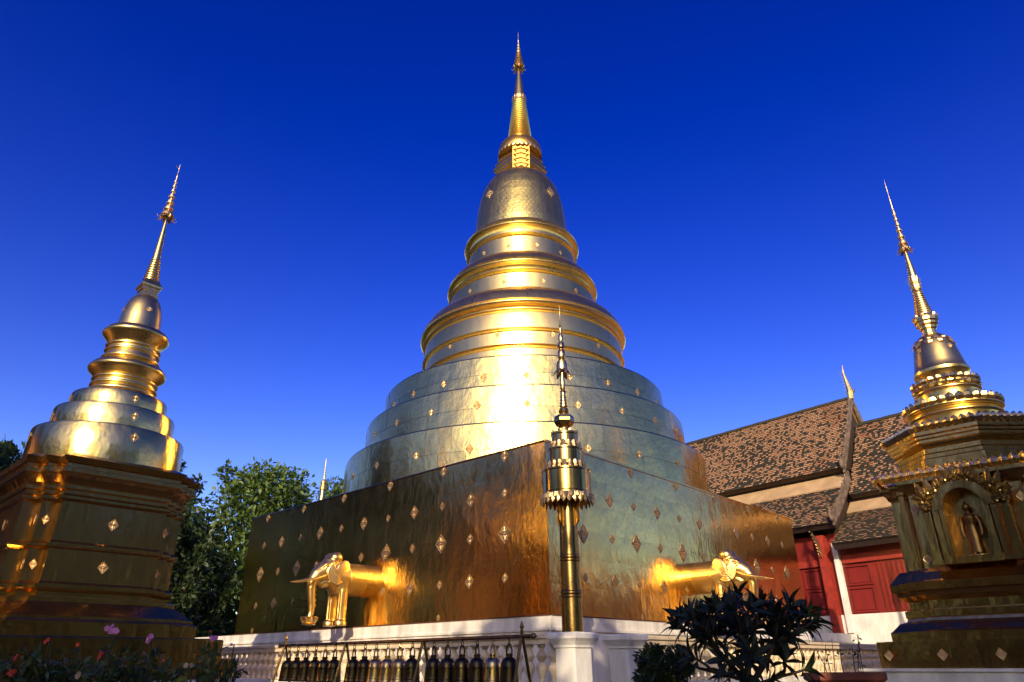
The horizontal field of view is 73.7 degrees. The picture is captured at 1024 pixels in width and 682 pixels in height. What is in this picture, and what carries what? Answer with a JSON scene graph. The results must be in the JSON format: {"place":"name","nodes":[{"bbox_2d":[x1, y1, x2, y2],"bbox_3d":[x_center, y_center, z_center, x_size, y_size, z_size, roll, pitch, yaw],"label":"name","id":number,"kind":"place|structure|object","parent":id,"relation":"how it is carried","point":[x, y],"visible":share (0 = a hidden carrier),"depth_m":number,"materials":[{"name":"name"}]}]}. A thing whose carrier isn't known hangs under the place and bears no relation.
{"place":"outdoors","nodes":[
{"label":"outdoors","id":0,"kind":"place"},
{"bbox_2d":[0,0,1023,626],"label":"sky","id":1,"kind":"structure","parent":0,"point":[718,170],"materials":[{"name":"blue"}]},
{"bbox_2d":[685,366,915,643],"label":"temple hall","id":2,"kind":"structure","parent":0,"point":[812,472],"depth_m":31.47,"materials":[{"name":"brown tile"}]},
{"bbox_2d":[802,569,823,589],"bbox_3d":[13.339,10.469,30.023,0.070,0.800,1.050,19,-31,-35],"label":"door panel","id":3,"kind":"structure","parent":2,"relation":"in","point":[814,579],"depth_m":30.08,"materials":[{"name":"red paint"}]},
{"bbox_2d":[806,590,828,614],"bbox_3d":[13.345,11.347,29.610,0.070,0.980,1.050,19,-31,-35],"label":"door panel","id":4,"kind":"structure","parent":2,"relation":"in","point":[818,599],"depth_m":29.65,"materials":[{"name":"red paint"}]},
{"bbox_2d":[843,564,873,585],"bbox_3d":[14.542,9.825,28.673,0.070,0.800,1.130,19,-31,-35],"label":"door panel","id":5,"kind":"structure","parent":2,"relation":"in","point":[858,574],"depth_m":28.66,"materials":[{"name":"red paint"}]},
{"bbox_2d":[847,586,879,612],"bbox_3d":[14.549,10.703,28.260,0.070,0.980,1.130,19,-31,-35],"label":"door panel","id":6,"kind":"structure","parent":2,"relation":"in","point":[863,599],"depth_m":28.24,"materials":[{"name":"red paint"}]},
{"label":"ground","id":7,"kind":"structure","parent":0,"visible":0},
{"bbox_2d":[0,438,25,498],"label":"broadleaf tree","id":8,"kind":"object","parent":7,"relation":"on","point":[8,449],"visible":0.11,"depth_m":34.65,"materials":[{"name":"green plant"}]},
{"bbox_2d":[0,166,269,681],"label":"stupa","id":9,"kind":"object","parent":7,"relation":"on","point":[97,489],"visible":1,"depth_m":13.62,"materials":[{"name":"gold metal"}]},
{"bbox_2d":[167,496,242,637],"bbox_3d":[-15.659,11.278,29.372,7.307,10.403,8.196,0,-25,0],"label":"broadleaf tree","id":10,"kind":"object","parent":7,"relation":"on","point":[184,586],"visible":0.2,"depth_m":29.64,"materials":[{"name":"green plant"}]},
{"bbox_2d":[173,458,239,636],"bbox_3d":[-18.789,12.464,34.045,9.740,12.660,10.059,0,-25,0],"label":"broadleaf tree","id":11,"kind":"object","parent":7,"relation":"on","point":[210,531],"visible":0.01,"depth_m":35.28,"materials":[{"name":"green plant"}]},
{"bbox_2d":[179,456,318,635],"bbox_3d":[-14.179,12.423,36.608,8.918,12.113,10.335,0,-25,0],"label":"broadleaf tree","id":12,"kind":"object","parent":7,"relation":"on","point":[246,486],"visible":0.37,"depth_m":36.78,"materials":[{"name":"green plant"}]},
{"bbox_2d":[293,475,343,504],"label":"broadleaf tree","id":13,"kind":"object","parent":7,"relation":"on","point":[336,489],"visible":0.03,"depth_m":50.37,"materials":[{"name":"green plant"}]},
{"bbox_2d":[318,458,326,499],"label":"stupa","id":14,"kind":"object","parent":7,"relation":"on","point":[323,488],"visible":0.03,"depth_m":44.94,"materials":[{"name":"gold metal"}]},
{"bbox_2d":[272,621,536,681],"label":"bell rack","id":15,"kind":"object","parent":7,"relation":"on","point":[521,636],"visible":1,"depth_m":11.70,"materials":[{"name":"brown wood"}]},
{"bbox_2d":[278,647,291,680],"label":"bell","id":16,"kind":"object","parent":15,"relation":"hanging from","point":[284,670],"visible":0.76,"depth_m":14.24,"materials":[{"name":"brown metal"}]},
{"bbox_2d":[286,647,300,681],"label":"bell","id":17,"kind":"object","parent":15,"relation":"hanging from","point":[293,670],"visible":0.72,"depth_m":14.02,"materials":[{"name":"brown metal"}]},
{"bbox_2d":[296,646,309,681],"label":"bell","id":18,"kind":"object","parent":15,"relation":"hanging from","point":[302,670],"visible":0.79,"depth_m":13.81,"materials":[{"name":"brown metal"}]},
{"bbox_2d":[305,646,318,681],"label":"bell","id":19,"kind":"object","parent":15,"relation":"hanging from","point":[312,669],"visible":0.81,"depth_m":13.61,"materials":[{"name":"brown metal"}]},
{"bbox_2d":[314,646,328,681],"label":"bell","id":20,"kind":"object","parent":15,"relation":"hanging from","point":[321,670],"visible":0.81,"depth_m":13.38,"materials":[{"name":"brown metal"}]},
{"bbox_2d":[324,645,340,681],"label":"bell","id":21,"kind":"object","parent":15,"relation":"hanging from","point":[332,666],"visible":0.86,"depth_m":13.18,"materials":[{"name":"brown metal"}]},
{"bbox_2d":[343,645,357,681],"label":"bell","id":22,"kind":"object","parent":15,"relation":"hanging from","point":[350,670],"visible":0.82,"depth_m":12.78,"materials":[{"name":"brown metal"}]},
{"bbox_2d":[354,644,369,681],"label":"bell","id":23,"kind":"object","parent":15,"relation":"hanging from","point":[361,669],"visible":0.77,"depth_m":12.57,"materials":[{"name":"brown metal"}]},
{"bbox_2d":[365,644,381,681],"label":"bell","id":24,"kind":"object","parent":15,"relation":"hanging from","point":[373,668],"visible":0.84,"depth_m":12.35,"materials":[{"name":"gold metal"}]},
{"bbox_2d":[378,643,392,681],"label":"bell","id":25,"kind":"object","parent":15,"relation":"hanging from","point":[385,669],"visible":0.82,"depth_m":12.14,"materials":[{"name":"gold metal"}]},
{"bbox_2d":[389,643,405,681],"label":"bell","id":26,"kind":"object","parent":15,"relation":"hanging from","point":[397,669],"visible":0.84,"depth_m":11.93,"materials":[{"name":"gold metal"}]},
{"bbox_2d":[402,642,419,681],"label":"bell","id":27,"kind":"object","parent":15,"relation":"hanging from","point":[409,667],"visible":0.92,"depth_m":11.71,"materials":[{"name":"brown metal"}]},
{"bbox_2d":[424,642,439,681],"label":"bell","id":28,"kind":"object","parent":15,"relation":"hanging from","point":[432,668],"visible":0.88,"depth_m":11.36,"materials":[{"name":"brown metal"}]},
{"bbox_2d":[437,641,454,681],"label":"bell","id":29,"kind":"object","parent":15,"relation":"hanging from","point":[446,666],"visible":0.91,"depth_m":11.14,"materials":[{"name":"brown metal"}]},
{"bbox_2d":[452,641,469,681],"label":"bell","id":30,"kind":"object","parent":15,"relation":"hanging from","point":[461,669],"visible":0.92,"depth_m":10.93,"materials":[{"name":"brown metal"}]},
{"bbox_2d":[468,640,484,681],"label":"bell","id":31,"kind":"object","parent":15,"relation":"hanging from","point":[476,669],"visible":0.94,"depth_m":10.71,"materials":[{"name":"brown metal"}]},
{"bbox_2d":[483,639,500,681],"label":"bell","id":32,"kind":"object","parent":15,"relation":"hanging from","point":[492,665],"visible":0.88,"depth_m":10.49,"materials":[{"name":"gold metal"}]},
{"bbox_2d":[499,639,518,681],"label":"bell","id":33,"kind":"object","parent":15,"relation":"hanging from","point":[507,667],"visible":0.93,"depth_m":10.28,"materials":[{"name":"brown metal"}]},
{"bbox_2d":[221,632,598,681],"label":"balustrade","id":34,"kind":"object","parent":7,"relation":"on","point":[570,656],"visible":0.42,"depth_m":13.63,"materials":[{"name":"white paint"}]},
{"bbox_2d":[540,306,594,631],"bbox_3d":[1.077,2.240,13.774,1.068,6.700,1.068,0,-25,0],"label":"ceremonial umbrella","id":35,"kind":"object","parent":34,"relation":"on","point":[566,479],"visible":1,"depth_m":13.12,"materials":[{"name":"gold metal"}]},
{"bbox_2d":[196,614,855,681],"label":"stupa terrace","id":36,"kind":"structure","parent":7,"relation":"on","point":[542,624],"depth_m":17.69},
{"bbox_2d":[235,34,807,634],"bbox_3d":[0.435,-3.342,31.749,14.997,31.162,15.113,-22,-33,38],"label":"great stupa","id":37,"kind":"object","parent":36,"relation":"on","point":[433,512],"visible":0.9,"depth_m":22.32,"materials":[{"name":"gold metal"}]},
{"bbox_2d":[290,552,367,626],"bbox_3d":[-5.300,7.236,19.956,0.936,2.021,2.411,-22,-33,38],"label":"elephant statue","id":38,"kind":"object","parent":37,"relation":"attached to","point":[337,578],"visible":0.95,"depth_m":19.82,"materials":[{"name":"gold metal"}]},
{"bbox_2d":[690,549,773,619],"bbox_3d":[6.436,7.169,20.001,2.411,2.021,0.936,-22,-33,38],"label":"elephant statue","id":39,"kind":"object","parent":37,"relation":"attached to","point":[734,567],"visible":0.71,"depth_m":19.95,"materials":[{"name":"gold metal"}]},
{"bbox_2d":[631,641,694,681],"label":"shrub","id":40,"kind":"object","parent":7,"relation":"on","point":[656,663],"visible":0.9,"depth_m":7.95,"materials":[{"name":"green plant"}]},
{"bbox_2d":[600,634,881,681],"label":"balustrade","id":41,"kind":"object","parent":7,"relation":"on","point":[622,648],"visible":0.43,"depth_m":15.96,"materials":[{"name":"white paint"}]},
{"bbox_2d":[660,572,836,681],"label":"frangipani","id":42,"kind":"object","parent":7,"relation":"on","point":[745,626],"visible":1,"depth_m":7.18,"materials":[{"name":"green plant"}]},
{"bbox_2d":[803,672,887,681],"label":"planter","id":43,"kind":"object","parent":7,"relation":"on","point":[856,677],"visible":0.88,"depth_m":7.49,"materials":[{"name":"ceramic"}]},
{"bbox_2d":[816,634,865,672],"bbox_3d":[3.746,3.606,7.805,0.546,0.472,0.136,0,-25,0],"label":"thin stemmed plant","id":44,"kind":"object","parent":43,"relation":"in","point":[855,653],"visible":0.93,"depth_m":7.79,"materials":[{"name":"green plant"}]},
{"bbox_2d":[859,181,1023,681],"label":"ornate stupa","id":45,"kind":"object","parent":7,"relation":"on","point":[954,444],"visible":1,"depth_m":14.67,"materials":[{"name":"gold metal"}]},
{"bbox_2d":[959,501,987,554],"bbox_3d":[9.731,3.964,14.445,0.413,1.155,0.400,-22,-33,38],"label":"buddha statue","id":46,"kind":"object","parent":45,"relation":"in","point":[968,520],"visible":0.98,"depth_m":14.36,"materials":[{"name":"gold metal"}]},
{"bbox_3d":[-3.804,3.583,4.853,4.200,0.900,0.160,3,-25,-7],"label":"flower bed wall","id":47,"kind":"object","parent":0,"visible":0},
{"bbox_2d":[0,640,80,681],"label":"flowering plant","id":48,"kind":"object","parent":47,"relation":"on","point":[31,662],"visible":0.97,"depth_m":5.37,"materials":[{"name":"green plant"}]},
{"bbox_2d":[29,637,103,681],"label":"flowering plant","id":49,"kind":"object","parent":47,"relation":"on","point":[74,675],"visible":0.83,"depth_m":5.43,"materials":[{"name":"green plant"}]},
{"bbox_2d":[73,623,145,681],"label":"flowering plant","id":50,"kind":"object","parent":47,"relation":"on","point":[117,672],"visible":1,"depth_m":5.39,"materials":[{"name":"green plant"}]},
{"bbox_2d":[115,633,186,681],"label":"flowering plant","id":51,"kind":"object","parent":47,"relation":"on","point":[151,655],"visible":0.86,"depth_m":5.52,"materials":[{"name":"green plant"}]},
{"bbox_2d":[141,661,201,681],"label":"flowering plant","id":52,"kind":"object","parent":47,"relation":"on","point":[173,674],"visible":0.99,"depth_m":5.36,"materials":[{"name":"green plant"}]},
{"bbox_2d":[183,630,229,681],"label":"flowering plant","id":53,"kind":"object","parent":47,"relation":"on","point":[203,652],"visible":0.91,"depth_m":5.57,"materials":[{"name":"green plant"}]},
{"bbox_2d":[192,635,248,681],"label":"flowering plant","id":54,"kind":"object","parent":47,"relation":"on","point":[225,676],"visible":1,"depth_m":5.48,"materials":[{"name":"green plant"}]}
]}

